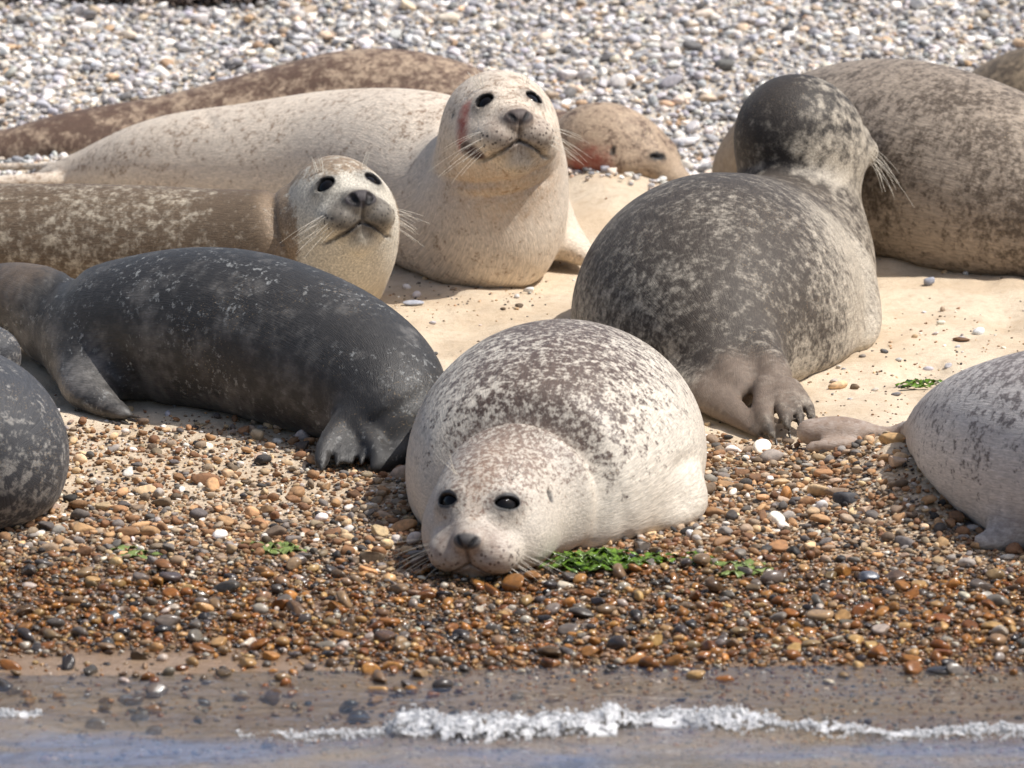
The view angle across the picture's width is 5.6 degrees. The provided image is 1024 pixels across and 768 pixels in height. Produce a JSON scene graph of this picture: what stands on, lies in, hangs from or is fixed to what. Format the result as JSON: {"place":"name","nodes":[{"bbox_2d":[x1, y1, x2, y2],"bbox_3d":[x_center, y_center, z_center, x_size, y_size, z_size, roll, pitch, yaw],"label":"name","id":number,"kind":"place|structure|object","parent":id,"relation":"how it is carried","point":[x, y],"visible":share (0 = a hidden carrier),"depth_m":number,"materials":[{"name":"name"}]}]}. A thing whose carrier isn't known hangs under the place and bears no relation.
{"place":"outdoors","nodes":[
{"label":"outdoors","id":0,"kind":"place"},
{"bbox_2d":[0,0,1023,767],"bbox_3d":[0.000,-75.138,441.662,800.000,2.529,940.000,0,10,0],"label":"beach","id":1,"kind":"structure","parent":0,"point":[196,496],"depth_m":18.52,"materials":[{"name":"brown gravel"}]},
{"bbox_2d":[0,327,69,529],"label":"seal","id":2,"kind":"object","parent":1,"relation":"on","point":[34,454],"visible":1,"depth_m":18.63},
{"bbox_2d":[101,637,115,646],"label":"stone","id":3,"kind":"object","parent":1,"relation":"on","point":[108,640],"visible":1,"depth_m":17.88,"materials":[{"name":"grey stone"}]},
{"bbox_2d":[107,610,121,623],"bbox_3d":[-0.691,0.403,18.058,0.031,0.023,0.030,-3,10,-17],"label":"stone","id":4,"kind":"object","parent":1,"relation":"on","point":[115,614],"visible":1,"depth_m":18.05,"materials":[{"name":"grey stone"}]},
{"bbox_2d":[119,694,130,701],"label":"stone","id":5,"kind":"object","parent":1,"relation":"on","point":[121,698],"visible":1,"depth_m":17.60,"materials":[{"name":"grey stone"}]},
{"bbox_2d":[103,544,162,559],"bbox_3d":[-0.666,0.298,18.493,0.110,0.018,0.075,0,10,0],"label":"seaweed","id":6,"kind":"object","parent":1,"relation":"on","point":[133,553],"visible":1,"depth_m":18.48,"materials":[{"name":"green plant"}]},
{"bbox_2d":[0,0,273,9],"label":"seaweed","id":7,"kind":"object","parent":1,"relation":"on","point":[174,3],"visible":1,"depth_m":22.38,"materials":[{"name":"brown plant"}]},
{"bbox_2d":[0,152,426,298],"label":"seal","id":8,"kind":"object","parent":1,"relation":"on","point":[337,216],"visible":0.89,"depth_m":20.28,"materials":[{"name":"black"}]},
{"bbox_2d":[0,247,443,475],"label":"seal","id":9,"kind":"object","parent":1,"relation":"on","point":[344,371],"visible":0.96,"depth_m":19.38,"materials":[{"name":"grey fur"}]},
{"bbox_2d":[240,540,306,554],"bbox_3d":[-0.422,0.293,18.506,0.118,0.024,0.078,0,10,0],"label":"seaweed","id":10,"kind":"object","parent":1,"relation":"on","point":[288,548],"visible":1,"depth_m":18.51,"materials":[{"name":"green plant"}]},
{"bbox_2d":[0,70,590,287],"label":"seal","id":11,"kind":"object","parent":1,"relation":"on","point":[473,171],"visible":0.94,"depth_m":20.58,"materials":[{"name":"beige"}]},
{"bbox_2d":[0,48,689,180],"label":"seal","id":12,"kind":"object","parent":1,"relation":"on","point":[622,138],"visible":0.54,"depth_m":21.58,"materials":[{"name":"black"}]},
{"bbox_2d":[402,300,423,305],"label":"stone","id":13,"kind":"object","parent":1,"relation":"on","point":[413,302],"visible":1,"depth_m":20.32,"materials":[{"name":"white stone"}]},
{"bbox_2d":[374,319,707,583],"bbox_3d":[0.054,0.062,19.080,0.601,0.403,1.627,0,10,0],"label":"seal","id":14,"kind":"object","parent":1,"relation":"on","point":[533,444],"visible":1,"depth_m":18.56,"materials":[{"name":"white"}]},
{"bbox_2d":[538,547,650,572],"bbox_3d":[0.144,0.310,18.382,0.201,0.034,0.120,0,10,0],"label":"seaweed","id":15,"kind":"object","parent":1,"relation":"on","point":[592,559],"visible":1,"depth_m":18.37,"materials":[{"name":"green plant"}]},
{"bbox_2d":[608,73,627,87],"bbox_3d":[0.223,-0.638,21.989,0.045,0.030,0.031,-4,11,-23],"label":"stone","id":16,"kind":"object","parent":1,"relation":"on","point":[618,80],"visible":1,"depth_m":21.98,"materials":[{"name":"white stone"}]},
{"bbox_2d":[638,552,677,563],"bbox_3d":[0.244,0.305,18.430,0.098,0.016,0.052,1,10,6],"label":"seaweed","id":17,"kind":"object","parent":1,"relation":"on","point":[657,558],"visible":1,"depth_m":18.42,"materials":[{"name":"green plant"}]},
{"bbox_2d":[673,137,698,145],"bbox_3d":[0.360,-0.504,21.694,0.058,0.017,0.044,-6,10,-5],"label":"stone","id":18,"kind":"object","parent":1,"relation":"on","point":[686,141],"visible":0.94,"depth_m":21.68,"materials":[{"name":"white stone"}]},
{"bbox_2d":[686,529,692,538],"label":"stone","id":19,"kind":"object","parent":1,"relation":"on","point":[688,532],"visible":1,"depth_m":18.56,"materials":[{"name":"white stone"}]},
{"bbox_2d":[676,551,717,564],"bbox_3d":[0.327,0.306,18.426,0.077,0.020,0.068,0,10,0],"label":"seaweed","id":20,"kind":"object","parent":1,"relation":"on","point":[692,552],"visible":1,"depth_m":18.42,"materials":[{"name":"green plant"}]},
{"bbox_2d":[571,74,912,444],"bbox_3d":[0.408,-0.266,20.029,0.581,0.494,1.599,2,10,11],"label":"seal","id":21,"kind":"object","parent":1,"relation":"on","point":[732,297],"visible":0.98,"depth_m":19.75,"materials":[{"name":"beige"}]},
{"bbox_2d":[714,558,772,577],"bbox_3d":[0.405,0.324,18.357,0.112,0.020,0.093,0,10,0],"label":"seaweed","id":22,"kind":"object","parent":1,"relation":"on","point":[746,562],"visible":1,"depth_m":18.36,"materials":[{"name":"green plant"}]},
{"bbox_2d":[760,570,783,585],"bbox_3d":[0.455,0.340,18.293,0.047,0.030,0.021,-4,11,-22],"label":"stone","id":23,"kind":"object","parent":1,"relation":"on","point":[775,576],"visible":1,"depth_m":18.28,"materials":[{"name":"stone"}]},
{"bbox_2d":[780,486,791,498],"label":"stone","id":24,"kind":"object","parent":1,"relation":"on","point":[786,491],"visible":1,"depth_m":18.83,"materials":[{"name":"orange stone"}]},
{"bbox_2d":[816,500,827,508],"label":"stone","id":25,"kind":"object","parent":1,"relation":"on","point":[821,503],"visible":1,"depth_m":18.76,"materials":[{"name":"white stone"}]},
{"bbox_2d":[832,491,859,504],"bbox_3d":[0.602,0.205,18.789,0.056,0.027,0.032,5,10,-7],"label":"stone","id":26,"kind":"object","parent":1,"relation":"on","point":[841,497],"visible":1,"depth_m":18.78,"materials":[{"name":"grey stone"}]},
{"bbox_2d":[850,384,859,388],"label":"stone","id":27,"kind":"object","parent":1,"relation":"on","point":[854,386],"visible":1,"depth_m":19.65,"materials":[{"name":"brown stone"}]},
{"bbox_2d":[712,59,1023,276],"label":"seal","id":28,"kind":"object","parent":1,"relation":"on","point":[949,141],"visible":0.64,"depth_m":20.62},
{"bbox_2d":[857,571,879,582],"bbox_3d":[0.622,0.338,18.321,0.038,0.022,0.028,8,13,37],"label":"stone","id":29,"kind":"object","parent":1,"relation":"on","point":[863,576],"visible":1,"depth_m":18.31,"materials":[{"name":"grey stone"}]},
{"bbox_2d":[884,570,906,581],"bbox_3d":[0.670,0.338,18.335,0.043,0.020,0.040,-20,15,-13],"label":"stone","id":30,"kind":"object","parent":1,"relation":"on","point":[899,575],"visible":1,"depth_m":18.33,"materials":[{"name":"stone"}]},
{"bbox_2d":[797,351,1023,550],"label":"seal","id":31,"kind":"object","parent":1,"relation":"on","point":[962,431],"visible":0.98,"depth_m":18.61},
{"bbox_2d":[895,378,941,388],"bbox_3d":[0.767,-0.001,19.690,0.067,0.017,0.124,5,11,24],"label":"seaweed","id":32,"kind":"object","parent":1,"relation":"on","point":[915,381],"visible":0.96,"depth_m":19.69,"materials":[{"name":"green plant"}]},
{"bbox_2d":[924,277,934,285],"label":"stone","id":33,"kind":"object","parent":1,"relation":"on","point":[929,281],"visible":1,"depth_m":20.51,"materials":[{"name":"grey stone"}]},
{"bbox_2d":[926,666,948,674],"bbox_3d":[0.730,0.485,17.745,0.055,0.012,0.041,-3,10,-16],"label":"stone","id":34,"kind":"object","parent":1,"relation":"on","point":[940,670],"visible":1,"depth_m":17.73,"materials":[{"name":"grey stone"}]},
{"bbox_2d":[953,337,969,340],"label":"stone","id":35,"kind":"object","parent":1,"relation":"on","point":[960,339],"visible":1,"depth_m":20.05,"materials":[{"name":"brown stone"}]},
{"bbox_2d":[971,47,1023,91],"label":"seal","id":36,"kind":"object","parent":1,"relation":"on","point":[1007,68],"visible":0.17,"depth_m":21.68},
{"bbox_2d":[0,665,1023,767],"bbox_3d":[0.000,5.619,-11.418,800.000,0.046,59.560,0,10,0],"label":"sea","id":37,"kind":"structure","parent":0,"point":[619,729],"depth_m":17.39,"materials":[{"name":"liquid"}]},
{"bbox_2d":[0,699,1023,743],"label":"foam","id":38,"kind":"object","parent":37,"relation":"on","point":[499,723],"visible":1,"depth_m":17.19,"materials":[{"name":"white"}]}
]}

